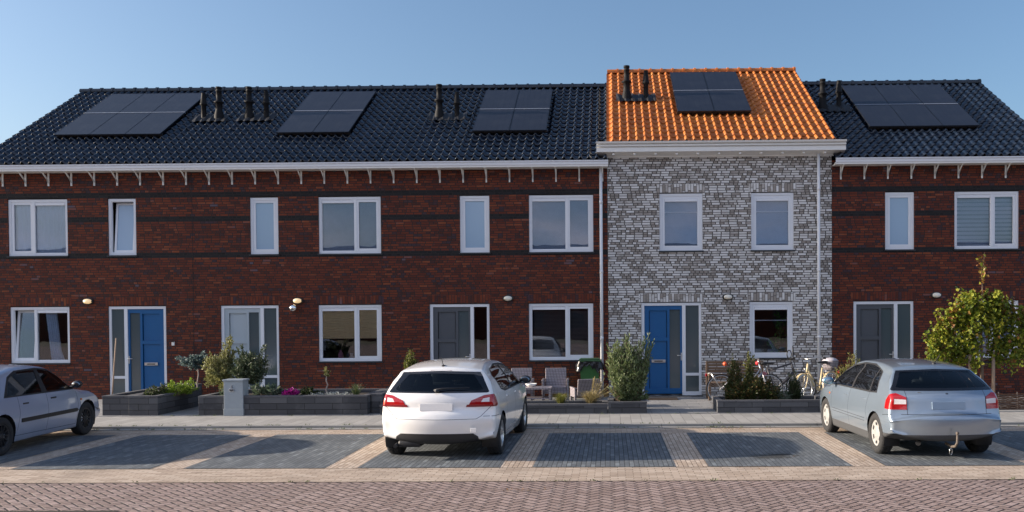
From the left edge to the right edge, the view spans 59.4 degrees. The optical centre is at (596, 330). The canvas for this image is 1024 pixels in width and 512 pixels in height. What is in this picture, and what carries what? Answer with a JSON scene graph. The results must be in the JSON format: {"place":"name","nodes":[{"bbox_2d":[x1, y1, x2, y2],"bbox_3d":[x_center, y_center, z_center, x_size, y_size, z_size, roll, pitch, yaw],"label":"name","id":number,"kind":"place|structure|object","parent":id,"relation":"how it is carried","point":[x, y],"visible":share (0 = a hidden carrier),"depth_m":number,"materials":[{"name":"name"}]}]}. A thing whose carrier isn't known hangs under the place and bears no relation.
{"place":"outdoors","nodes":[
{"label":"outdoors","id":0,"kind":"place"},
{"bbox_2d":[0,86,258,398],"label":"terraced house","id":1,"kind":"structure","parent":0,"point":[104,223],"depth_m":23.09,"materials":[{"name":"red brick"}]},
{"bbox_2d":[7,199,68,257],"bbox_3d":[-14.475,-2.644,23.128,1.600,1.498,0.217,0,1,1],"label":"window","id":2,"kind":"structure","parent":1,"relation":"in","point":[37,228],"depth_m":23.20,"materials":[{"name":"clear glass"}]},
{"bbox_2d":[9,307,70,364],"bbox_3d":[-14.447,0.137,23.218,1.600,1.493,0.300,0,1,1],"label":"window","id":3,"kind":"structure","parent":1,"relation":"in","point":[57,357],"depth_m":23.17,"materials":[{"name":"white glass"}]},
{"bbox_2d":[54,112,117,137],"bbox_3d":[-14.158,-5.699,24.753,0.967,0.133,1.714,0,33,1],"label":"solar panel","id":4,"kind":"object","parent":1,"relation":"on","point":[85,125],"visible":0.98,"depth_m":24.59,"materials":[{"name":"black glass"}]},
{"bbox_2d":[85,94,142,112],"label":"solar panel","id":5,"kind":"object","parent":1,"relation":"on","point":[114,103],"visible":0.93,"depth_m":26.11,"materials":[{"name":"black glass"}]},
{"bbox_2d":[89,112,151,136],"bbox_3d":[-13.192,-5.705,24.739,0.967,0.133,1.714,0,33,1],"label":"solar panel","id":6,"kind":"object","parent":1,"relation":"on","point":[120,124],"visible":0.98,"depth_m":24.61,"materials":[{"name":"black glass"}]},
{"bbox_2d":[107,199,136,256],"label":"window","id":7,"kind":"structure","parent":1,"relation":"in","point":[125,228],"depth_m":23.15,"materials":[{"name":"clear glass"}]},
{"bbox_2d":[109,306,166,394],"bbox_3d":[-11.900,0.561,23.130,1.501,2.375,0.121,0,1,1],"label":"door","id":8,"kind":"structure","parent":1,"relation":"in","point":[141,359],"depth_m":23.15,"materials":[{"name":"blue paint"}]},
{"bbox_2d":[120,93,175,111],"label":"solar panel","id":9,"kind":"object","parent":1,"relation":"on","point":[149,102],"visible":0.92,"depth_m":26.14,"materials":[{"name":"black glass"}]},
{"bbox_2d":[125,112,184,136],"bbox_3d":[-12.225,-5.711,24.726,0.967,0.133,1.714,0,33,1],"label":"solar panel","id":10,"kind":"object","parent":1,"relation":"attached to","point":[153,124],"visible":1,"depth_m":24.57,"materials":[{"name":"black glass"}]},
{"bbox_2d":[153,93,207,114],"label":"solar panel","id":11,"kind":"object","parent":1,"relation":"attached to","point":[182,102],"visible":0.96,"depth_m":26.05,"materials":[{"name":"black glass"}]},
{"bbox_2d":[184,85,416,394],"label":"terraced house","id":12,"kind":"structure","parent":0,"point":[280,223],"depth_m":23.01,"materials":[{"name":"red brick"}]},
{"bbox_2d":[221,305,279,388],"bbox_3d":[-8.970,0.543,23.089,1.501,2.375,0.121,0,1,1],"label":"door","id":13,"kind":"structure","parent":12,"relation":"in","point":[253,328],"depth_m":23.09,"materials":[{"name":"grey paint"}]},
{"bbox_2d":[249,198,278,255],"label":"window","id":14,"kind":"structure","parent":12,"relation":"in","point":[263,211],"depth_m":23.04,"materials":[{"name":"clear glass"}]},
{"bbox_2d":[276,110,328,135],"bbox_3d":[-8.130,-5.743,24.678,0.985,0.133,1.714,0,33,1],"label":"solar panel","id":15,"kind":"object","parent":12,"relation":"attached to","point":[304,122],"visible":0.98,"depth_m":24.55,"materials":[{"name":"black glass"}]},
{"bbox_2d":[295,91,342,110],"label":"solar panel","id":16,"kind":"object","parent":12,"relation":"attached to","point":[319,100],"visible":0.92,"depth_m":26.05,"materials":[{"name":"black glass"}]},
{"bbox_2d":[313,110,362,134],"bbox_3d":[-7.145,-5.749,24.665,0.985,0.133,1.714,0,33,1],"label":"solar panel","id":17,"kind":"object","parent":12,"relation":"attached to","point":[337,122],"visible":1,"depth_m":24.52,"materials":[{"name":"black glass"}]},
{"bbox_2d":[317,197,381,254],"bbox_3d":[-6.367,-2.694,22.994,1.660,1.498,0.174,0,1,1],"label":"window","id":18,"kind":"structure","parent":12,"relation":"in","point":[347,225],"depth_m":23.07,"materials":[{"name":"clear glass"}]},
{"bbox_2d":[318,305,382,362],"bbox_3d":[-6.371,0.088,23.031,1.676,1.493,0.150,0,1,1],"label":"window","id":19,"kind":"structure","parent":12,"relation":"in","point":[357,322],"depth_m":23.07,"materials":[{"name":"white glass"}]},
{"bbox_2d":[330,91,375,112],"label":"solar panel","id":20,"kind":"object","parent":12,"relation":"attached to","point":[353,100],"visible":0.97,"depth_m":26.06,"materials":[{"name":"black glass"}]},
{"bbox_2d":[0,480,1023,511],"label":"street","id":21,"kind":"structure","parent":0,"point":[820,496],"depth_m":10.73,"materials":[{"name":"brown brick"}]},
{"bbox_2d":[0,510,119,511],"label":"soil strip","id":22,"kind":"object","parent":21,"relation":"on","point":[65,511],"visible":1,"depth_m":10.05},
{"bbox_2d":[0,320,1023,483],"bbox_3d":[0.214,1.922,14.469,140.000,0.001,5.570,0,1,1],"label":"parking pavement","id":23,"kind":"structure","parent":0,"point":[885,472],"depth_m":12.33,"materials":[{"name":"brick"}]},
{"bbox_2d":[0,435,115,463],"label":"parking bay","id":24,"kind":"object","parent":23,"relation":"on","point":[29,447],"visible":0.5,"depth_m":15.35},
{"bbox_2d":[0,364,99,455],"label":"silver hatchback","id":25,"kind":"object","parent":24,"relation":"on","point":[34,401],"visible":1,"depth_m":15.18,"materials":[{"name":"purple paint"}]},
{"bbox_2d":[0,435,140,469],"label":"parking divider","id":26,"kind":"object","parent":23,"relation":"on","point":[46,456],"visible":1,"depth_m":14.44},
{"bbox_2d":[12,435,248,468],"bbox_3d":[-7.419,1.961,14.646,2.040,0.001,3.650,0,1,1],"label":"parking bay","id":27,"kind":"object","parent":23,"relation":"on","point":[145,452],"visible":1,"depth_m":14.29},
{"bbox_2d":[151,435,274,468],"bbox_3d":[-6.162,1.957,14.628,0.475,0.001,3.650,0,1,1],"label":"parking divider","id":28,"kind":"object","parent":23,"relation":"on","point":[188,461],"visible":1,"depth_m":14.23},
{"bbox_2d":[183,434,383,468],"bbox_3d":[-4.904,1.945,14.611,2.040,0.001,3.650,0,1,1],"label":"parking bay","id":29,"kind":"object","parent":23,"relation":"on","point":[292,451],"visible":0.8,"depth_m":14.28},
{"bbox_2d":[326,436,386,467],"bbox_3d":[-3.647,1.941,14.593,0.475,0.001,3.650,0,1,1],"label":"parking divider","id":30,"kind":"object","parent":23,"relation":"on","point":[362,456],"visible":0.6,"depth_m":13.91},
{"bbox_2d":[358,433,523,467],"bbox_3d":[-2.390,1.929,14.576,2.040,0.001,3.650,0,1,1],"label":"parking bay","id":31,"kind":"object","parent":23,"relation":"on","point":[472,454],"visible":0.8,"depth_m":13.71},
{"bbox_2d":[382,358,530,453],"bbox_3d":[-2.294,1.244,15.373,2.123,1.742,4.249,0,1,3],"label":"white hatchback","id":32,"kind":"object","parent":31,"relation":"on","point":[452,400],"visible":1,"depth_m":13.51,"materials":[{"name":"paint"}]},
{"bbox_2d":[376,83,608,396],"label":"terraced house","id":33,"kind":"structure","parent":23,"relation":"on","point":[475,228],"depth_m":22.94,"materials":[{"name":"red brick"}]},
{"bbox_2d":[430,304,489,359],"bbox_3d":[-3.533,0.509,23.013,1.536,2.375,0.121,0,1,1],"label":"door","id":34,"kind":"structure","parent":33,"relation":"in","point":[456,340],"depth_m":23.03,"materials":[{"name":"paint"}]},
{"bbox_2d":[459,196,489,253],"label":"window","id":35,"kind":"structure","parent":33,"relation":"in","point":[474,210],"depth_m":22.97,"materials":[{"name":"clear glass"}]},
{"bbox_2d":[472,109,513,133],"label":"solar panel","id":36,"kind":"object","parent":33,"relation":"attached to","point":[491,121],"visible":0.98,"depth_m":24.43,"materials":[{"name":"black glass"}]},
{"bbox_2d":[480,90,518,109],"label":"solar panel","id":37,"kind":"object","parent":33,"relation":"attached to","point":[499,99],"visible":0.92,"depth_m":25.96,"materials":[{"name":"black glass"}]},
{"bbox_2d":[509,108,549,132],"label":"solar panel","id":38,"kind":"object","parent":33,"relation":"on","point":[529,120],"visible":1,"depth_m":24.45,"materials":[{"name":"black glass"}]},
{"bbox_2d":[515,89,552,107],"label":"solar panel","id":39,"kind":"object","parent":33,"relation":"on","point":[533,98],"visible":0.95,"depth_m":25.99,"materials":[{"name":"black glass"}]},
{"bbox_2d":[528,195,593,253],"bbox_3d":[-0.920,-2.728,22.918,1.695,1.498,0.174,0,1,1],"label":"window","id":40,"kind":"structure","parent":33,"relation":"in","point":[557,223],"depth_m":22.99,"materials":[{"name":"clear glass"}]},
{"bbox_2d":[528,303,593,361],"bbox_3d":[-0.919,0.053,23.010,1.700,1.493,0.260,0,1,1],"label":"window","id":41,"kind":"structure","parent":33,"relation":"in","point":[570,357],"depth_m":23.11,"materials":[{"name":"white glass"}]},
{"bbox_2d":[3,412,1018,482],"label":"weeds","id":42,"kind":"object","parent":23,"relation":"on","point":[452,479],"visible":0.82,"depth_m":17.15,"materials":[{"name":"green plant"}]},
{"bbox_2d":[499,433,548,467],"bbox_3d":[-1.132,1.926,14.558,0.475,0.001,3.650,0,1,1],"label":"parking divider","id":43,"kind":"object","parent":23,"relation":"on","point":[526,450],"visible":1,"depth_m":14.22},
{"bbox_2d":[61,425,1023,430],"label":"gutter strip","id":44,"kind":"object","parent":23,"relation":"on","point":[526,428],"visible":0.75,"depth_m":17.16,"materials":[{"name":"concrete"}]},
{"bbox_2d":[92,422,1023,428],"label":"kerb","id":45,"kind":"structure","parent":23,"relation":"on","point":[528,425],"depth_m":17.30,"materials":[{"name":"concrete"}]},
{"bbox_2d":[533,433,674,466],"bbox_3d":[0.125,1.914,14.540,2.040,0.001,3.650,0,1,1],"label":"parking bay","id":46,"kind":"object","parent":23,"relation":"on","point":[614,450],"visible":1,"depth_m":14.18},
{"bbox_2d":[661,433,708,466],"bbox_3d":[1.382,1.910,14.523,0.475,0.001,3.650,0,1,1],"label":"parking divider","id":47,"kind":"object","parent":23,"relation":"on","point":[683,450],"visible":1,"depth_m":14.12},
{"bbox_2d":[596,65,846,396],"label":"terraced house","id":48,"kind":"structure","parent":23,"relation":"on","point":[706,212],"depth_m":22.85,"materials":[{"name":"white brick"}]},
{"bbox_2d":[641,303,702,396],"bbox_3d":[1.918,0.490,22.903,1.590,2.405,0.210,0,1,1],"label":"door","id":49,"kind":"structure","parent":48,"relation":"in","point":[676,364],"depth_m":22.95,"materials":[{"name":"blue paint"}]},
{"bbox_2d":[659,193,703,251],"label":"window","id":50,"kind":"structure","parent":48,"relation":"in","point":[680,215],"depth_m":22.97,"materials":[{"name":"clear glass"}]},
{"bbox_2d":[670,72,707,93],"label":"solar panel","id":51,"kind":"object","parent":48,"relation":"on","point":[687,80],"visible":0.97,"depth_m":26.00,"materials":[{"name":"black glass"}]},
{"bbox_2d":[673,90,713,113],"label":"solar panel","id":52,"kind":"object","parent":48,"relation":"on","point":[693,101],"visible":1,"depth_m":24.44,"materials":[{"name":"black glass"}]},
{"bbox_2d":[703,72,742,89],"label":"solar panel","id":53,"kind":"object","parent":48,"relation":"on","point":[722,81],"visible":0.92,"depth_m":25.96,"materials":[{"name":"black glass"}]},
{"bbox_2d":[708,90,750,113],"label":"solar panel","id":54,"kind":"object","parent":48,"relation":"attached to","point":[729,101],"visible":0.98,"depth_m":24.41,"materials":[{"name":"black glass"}]},
{"bbox_2d":[749,302,793,358],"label":"window","id":55,"kind":"structure","parent":48,"relation":"in","point":[788,306],"depth_m":22.88,"materials":[{"name":"white plastic"}]},
{"bbox_2d":[750,193,794,251],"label":"window","id":56,"kind":"structure","parent":48,"relation":"in","point":[772,214],"depth_m":22.94,"materials":[{"name":"clear glass"}]},
{"bbox_2d":[766,311,786,351],"bbox_3d":[4.742,0.021,23.277,0.636,1.253,0.336,0,1,24],"label":"window plant","id":57,"kind":"object","parent":48,"relation":"in","point":[778,333],"depth_m":23.28,"materials":[{"name":"green plant"}]},
{"bbox_2d":[687,432,851,465],"bbox_3d":[2.640,1.898,14.505,2.040,0.001,3.650,0,1,1],"label":"parking bay","id":58,"kind":"object","parent":23,"relation":"on","point":[756,448],"visible":1,"depth_m":14.17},
{"bbox_2d":[799,432,884,465],"bbox_3d":[3.897,1.894,14.488,0.475,0.001,3.650,0,1,1],"label":"parking divider","id":59,"kind":"object","parent":23,"relation":"on","point":[844,451],"visible":1,"depth_m":14.12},
{"bbox_2d":[825,432,1023,465],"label":"parking bay","id":60,"kind":"object","parent":23,"relation":"on","point":[910,453],"visible":0.75,"depth_m":13.63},
{"bbox_2d":[820,356,1000,454],"bbox_3d":[5.095,1.207,15.034,2.153,1.732,4.256,0,1,-3],"label":"silver blue hatchback","id":61,"kind":"object","parent":60,"relation":"on","point":[884,405],"visible":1,"depth_m":13.59,"materials":[{"name":"paint"}]},
{"bbox_2d":[987,441,1023,462],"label":"parking divider","id":62,"kind":"object","parent":23,"relation":"on","point":[1009,452],"visible":0.33,"depth_m":13.90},
{"bbox_2d":[992,431,1023,450],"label":"parking bay","id":63,"kind":"object","parent":23,"relation":"on","point":[1016,440],"depth_m":15.20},
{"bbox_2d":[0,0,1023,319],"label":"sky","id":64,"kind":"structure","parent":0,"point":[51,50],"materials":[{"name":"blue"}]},
{"bbox_2d":[93,412,1023,425],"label":"sidewalk","id":65,"kind":"structure","parent":0,"point":[531,419],"depth_m":18.20,"materials":[{"name":"concrete"}]},
{"bbox_2d":[222,378,249,415],"bbox_3d":[-7.808,1.442,19.288,0.450,0.785,0.351,0,1,1],"label":"utility cabinet","id":66,"kind":"object","parent":65,"relation":"on","point":[235,391],"visible":0.96,"depth_m":19.13,"materials":[{"name":"grey metal"}]},
{"bbox_2d":[97,395,1023,416],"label":"front garden path","id":67,"kind":"structure","parent":0,"point":[691,405],"depth_m":19.89,"materials":[{"name":"grey concrete"}]},
{"bbox_2d":[102,383,201,414],"bbox_3d":[-10.388,1.601,20.997,0.592,0.440,3.472,0,1,1],"label":"raised bed","id":68,"kind":"object","parent":67,"relation":"on","point":[116,404],"visible":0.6,"depth_m":19.27,"materials":[{"name":"concrete"}]},
{"bbox_2d":[175,351,208,387],"bbox_3d":[-9.755,1.173,21.480,0.827,1.394,0.492,-1,1,-15],"label":"eucalyptus standard","id":69,"kind":"object","parent":68,"relation":"on","point":[193,362],"visible":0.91,"depth_m":21.43,"materials":[{"name":"green plant"}]},
{"bbox_2d":[128,389,199,415],"bbox_3d":[-9.777,1.611,20.194,0.647,0.440,1.962,0,1,1],"label":"raised bed","id":70,"kind":"object","parent":67,"relation":"on","point":[144,404],"visible":0.71,"depth_m":19.34,"materials":[{"name":"concrete"}]},
{"bbox_2d":[143,383,166,394],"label":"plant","id":71,"kind":"object","parent":70,"relation":"on","point":[162,390],"visible":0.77,"depth_m":19.73,"materials":[{"name":"green plant"}]},
{"bbox_2d":[165,377,198,395],"bbox_3d":[-9.440,1.284,20.228,0.503,0.422,0.907,0,1,18],"label":"lime bush","id":72,"kind":"object","parent":70,"relation":"on","point":[180,389],"visible":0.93,"depth_m":20.11,"materials":[{"name":"green plant"}]},
{"bbox_2d":[198,388,386,414],"bbox_3d":[-6.746,1.599,20.047,3.662,0.430,1.772,0,1,1],"label":"raised bed","id":73,"kind":"object","parent":67,"relation":"on","point":[213,404],"visible":0.57,"depth_m":19.17,"materials":[{"name":"concrete"}]},
{"bbox_2d":[200,335,236,390],"bbox_3d":[-8.505,0.781,20.055,0.805,1.398,0.632,0,1,1],"label":"olive shrub","id":74,"kind":"object","parent":73,"relation":"on","point":[216,372],"visible":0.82,"depth_m":19.96,"materials":[{"name":"green plant"}]},
{"bbox_2d":[227,344,270,386],"bbox_3d":[-7.795,0.881,19.957,0.959,1.192,0.789,0,1,1],"label":"olive shrub","id":75,"kind":"object","parent":73,"relation":"on","point":[251,368],"visible":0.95,"depth_m":19.82,"materials":[{"name":"green plant"}]},
{"bbox_2d":[249,382,287,394],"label":"sage plant","id":76,"kind":"object","parent":73,"relation":"on","point":[268,389],"visible":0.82,"depth_m":19.62,"materials":[{"name":"green plant"}]},
{"bbox_2d":[298,386,323,394],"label":"dark green bush","id":77,"kind":"object","parent":73,"relation":"on","point":[305,391],"visible":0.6,"depth_m":19.60,"materials":[{"name":"green plant"}]},
{"bbox_2d":[371,386,399,412],"bbox_3d":[-4.769,1.567,20.889,0.252,0.440,3.032,0,1,1],"label":"raised bed","id":78,"kind":"object","parent":67,"relation":"on","point":[377,399],"visible":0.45,"depth_m":19.38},
{"bbox_2d":[403,348,417,384],"bbox_3d":[-4.485,1.094,21.539,0.440,1.350,0.507,-1,1,-13],"label":"conifer","id":79,"kind":"object","parent":67,"relation":"on","point":[411,361],"visible":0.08,"depth_m":21.47,"materials":[{"name":"green plant"}]},
{"bbox_2d":[380,400,607,413],"bbox_3d":[-2.212,1.684,19.510,4.902,0.220,0.822,0,1,1],"label":"raised bed","id":80,"kind":"object","parent":67,"relation":"on","point":[554,406],"visible":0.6,"depth_m":19.09,"materials":[{"name":"concrete"}]},
{"bbox_2d":[511,368,534,399],"bbox_3d":[-1.885,1.337,22.001,0.660,0.791,0.632,0,1,1],"label":"wicker chair","id":81,"kind":"object","parent":67,"relation":"on","point":[518,373],"visible":0.36,"depth_m":22.23,"materials":[{"name":"grey wicker"}]},
{"bbox_2d":[525,386,552,399],"bbox_3d":[-1.544,1.544,21.204,0.960,0.400,0.540,0,1,1],"label":"wicker table","id":82,"kind":"object","parent":67,"relation":"on","point":[541,388],"visible":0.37,"depth_m":21.03,"materials":[{"name":"grey wicker"}]},
{"bbox_2d":[542,368,568,399],"bbox_3d":[-1.017,1.333,21.939,0.660,0.791,0.632,0,1,-1],"label":"wicker chair","id":83,"kind":"object","parent":67,"relation":"on","point":[555,378],"visible":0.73,"depth_m":22.13,"materials":[{"name":"grey wicker"}]},
{"bbox_2d":[570,379,601,399],"bbox_3d":[-0.243,1.423,20.539,0.660,0.649,0.632,-1,1,-13],"label":"wicker chair","id":84,"kind":"object","parent":67,"relation":"on","point":[585,385],"visible":0.56,"depth_m":20.27,"materials":[{"name":"grey wicker"}]},
{"bbox_2d":[575,358,603,396],"bbox_3d":[-0.179,1.205,22.461,0.728,1.014,0.660,0,1,1],"label":"wheelie bin","id":85,"kind":"object","parent":67,"relation":"on","point":[588,368],"visible":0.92,"depth_m":22.21,"materials":[{"name":"green plastic"}]},
{"bbox_2d":[608,398,646,412],"bbox_3d":[0.660,1.645,19.520,0.837,0.260,0.922,0,1,1],"label":"raised bed","id":86,"kind":"object","parent":67,"relation":"on","point":[615,406],"visible":0.94,"depth_m":19.07,"materials":[{"name":"concrete"}]},
{"bbox_2d":[603,332,654,400],"bbox_3d":[0.695,0.843,19.590,1.048,1.623,0.812,-1,1,-30],"label":"olive bush","id":87,"kind":"object","parent":86,"relation":"in","point":[628,370],"visible":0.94,"depth_m":19.43,"materials":[{"name":"green plant"}]},
{"bbox_2d":[706,361,766,400],"bbox_3d":[3.435,1.231,21.980,1.430,0.935,0.640,0,1,1],"label":"garden bench","id":88,"kind":"object","parent":67,"relation":"on","point":[712,383],"visible":0.41,"depth_m":22.24,"materials":[{"name":"brown wood"}]},
{"bbox_2d":[705,358,783,399],"bbox_3d":[3.468,1.181,20.965,1.835,1.072,0.616,0,-3,1],"label":"city bicycle","id":89,"kind":"object","parent":67,"relation":"on","point":[725,375],"visible":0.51,"depth_m":20.95,"materials":[{"name":"metal"}]},
{"bbox_2d":[711,395,820,412],"bbox_3d":[3.784,1.615,19.551,2.412,0.280,1.072,0,1,1],"label":"raised bed","id":90,"kind":"object","parent":67,"relation":"on","point":[804,403],"visible":0.81,"depth_m":19.02,"materials":[{"name":"concrete"}]},
{"bbox_2d":[722,353,745,399],"bbox_3d":[3.019,1.032,19.604,0.523,1.085,0.489,1,1,42],"label":"shrub","id":91,"kind":"object","parent":90,"relation":"on","point":[733,376],"visible":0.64,"depth_m":19.55,"materials":[{"name":"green plant"}]},
{"bbox_2d":[743,351,755,384],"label":"shrub","id":92,"kind":"object","parent":90,"relation":"on","point":[749,372],"visible":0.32,"depth_m":19.68,"materials":[{"name":"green plant"}]},
{"bbox_2d":[725,374,782,399],"bbox_3d":[3.425,1.259,19.425,1.277,0.664,0.503,0,1,1],"label":"rose bush","id":93,"kind":"object","parent":90,"relation":"on","point":[758,389],"visible":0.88,"depth_m":19.34,"materials":[{"name":"green plant"}]},
{"bbox_2d":[784,369,803,398],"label":"cypress shrub","id":94,"kind":"object","parent":90,"relation":"on","point":[794,390],"visible":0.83,"depth_m":19.61,"materials":[{"name":"green plant"}]},
{"bbox_2d":[741,346,815,394],"bbox_3d":[4.271,1.037,21.161,1.862,1.344,0.602,0,-3,1],"label":"city bicycle","id":95,"kind":"object","parent":67,"relation":"on","point":[785,380],"visible":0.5,"depth_m":21.14,"materials":[{"name":"metal"}]},
{"bbox_2d":[796,357,838,394],"bbox_3d":[5.264,1.165,21.249,1.835,1.072,0.616,-1,-3,-41],"label":"city bicycle","id":96,"kind":"object","parent":67,"relation":"on","point":[830,363],"visible":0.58,"depth_m":21.33,"materials":[{"name":"metal"}]},
{"bbox_2d":[834,351,860,380],"bbox_3d":[5.477,1.085,19.491,0.611,1.328,0.586,0,1,1],"label":"golden bush","id":97,"kind":"object","parent":67,"relation":"on","point":[846,366],"visible":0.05,"depth_m":19.48,"materials":[{"name":"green plant"}]},
{"bbox_2d":[921,252,1023,392],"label":"espalier tree","id":98,"kind":"object","parent":67,"relation":"on","point":[968,314],"visible":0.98,"depth_m":19.21,"materials":[{"name":"green plant"}]},
{"bbox_2d":[996,392,1023,409],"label":"willow fence","id":99,"kind":"object","parent":67,"relation":"on","point":[1007,402],"visible":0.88,"depth_m":19.25,"materials":[{"name":"brown wicker"}]},
{"bbox_2d":[571,376,615,402],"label":"ornamental grass","id":100,"kind":"object","parent":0,"point":[590,397],"depth_m":19.28,"materials":[{"name":"beige plant"}]},
{"bbox_2d":[802,78,1023,394],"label":"terraced house","id":101,"kind":"structure","parent":0,"point":[920,216],"depth_m":22.78,"materials":[{"name":"red brick"}]},
{"bbox_2d":[841,85,887,107],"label":"solar panel","id":102,"kind":"object","parent":101,"relation":"attached to","point":[863,94],"visible":0.94,"depth_m":25.92,"materials":[{"name":"black glass"}]},
{"bbox_2d":[855,104,905,128],"bbox_3d":[7.771,-5.875,24.506,0.970,0.133,1.737,0,33,1],"label":"solar panel","id":103,"kind":"object","parent":101,"relation":"attached to","point":[880,116],"visible":1,"depth_m":24.36,"materials":[{"name":"black glass"}]},
{"bbox_2d":[853,301,912,363],"bbox_3d":[7.343,0.441,22.861,1.531,2.375,0.121,0,1,1],"label":"door","id":104,"kind":"structure","parent":101,"relation":"in","point":[881,329],"depth_m":22.86,"materials":[{"name":"paint"}]},
{"bbox_2d":[874,85,922,103],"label":"solar panel","id":105,"kind":"object","parent":101,"relation":"attached to","point":[897,94],"visible":0.91,"depth_m":25.88,"materials":[{"name":"black glass"}]},
{"bbox_2d":[884,192,915,250],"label":"window","id":106,"kind":"structure","parent":101,"relation":"in","point":[899,206],"depth_m":22.81,"materials":[{"name":"white glass"}]},
{"bbox_2d":[889,104,942,128],"bbox_3d":[8.741,-5.881,24.492,0.970,0.133,1.737,0,33,1],"label":"solar panel","id":107,"kind":"object","parent":101,"relation":"attached to","point":[916,116],"visible":0.98,"depth_m":24.32,"materials":[{"name":"black glass"}]},
{"bbox_2d":[907,84,956,103],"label":"solar panel","id":108,"kind":"object","parent":101,"relation":"on","point":[931,94],"visible":0.92,"depth_m":25.86,"materials":[{"name":"black glass"}]},
{"bbox_2d":[924,103,978,128],"bbox_3d":[9.711,-5.887,24.479,0.970,0.133,1.737,0,33,1],"label":"solar panel","id":109,"kind":"object","parent":101,"relation":"on","point":[951,115],"visible":0.98,"depth_m":24.34,"materials":[{"name":"black glass"}]},
{"bbox_2d":[954,301,1017,358],"bbox_3d":[9.960,-0.015,22.833,1.680,1.493,0.210,0,1,1],"label":"window","id":110,"kind":"structure","parent":101,"relation":"in","point":[1016,302],"depth_m":22.92,"materials":[{"name":"white glass"}]},
{"bbox_2d":[954,191,1020,250],"bbox_3d":[9.942,-2.797,22.784,1.680,1.498,0.210,0,1,1],"label":"window","id":111,"kind":"structure","parent":101,"relation":"in","point":[982,220],"depth_m":22.88,"materials":[{"name":"clear glass"}]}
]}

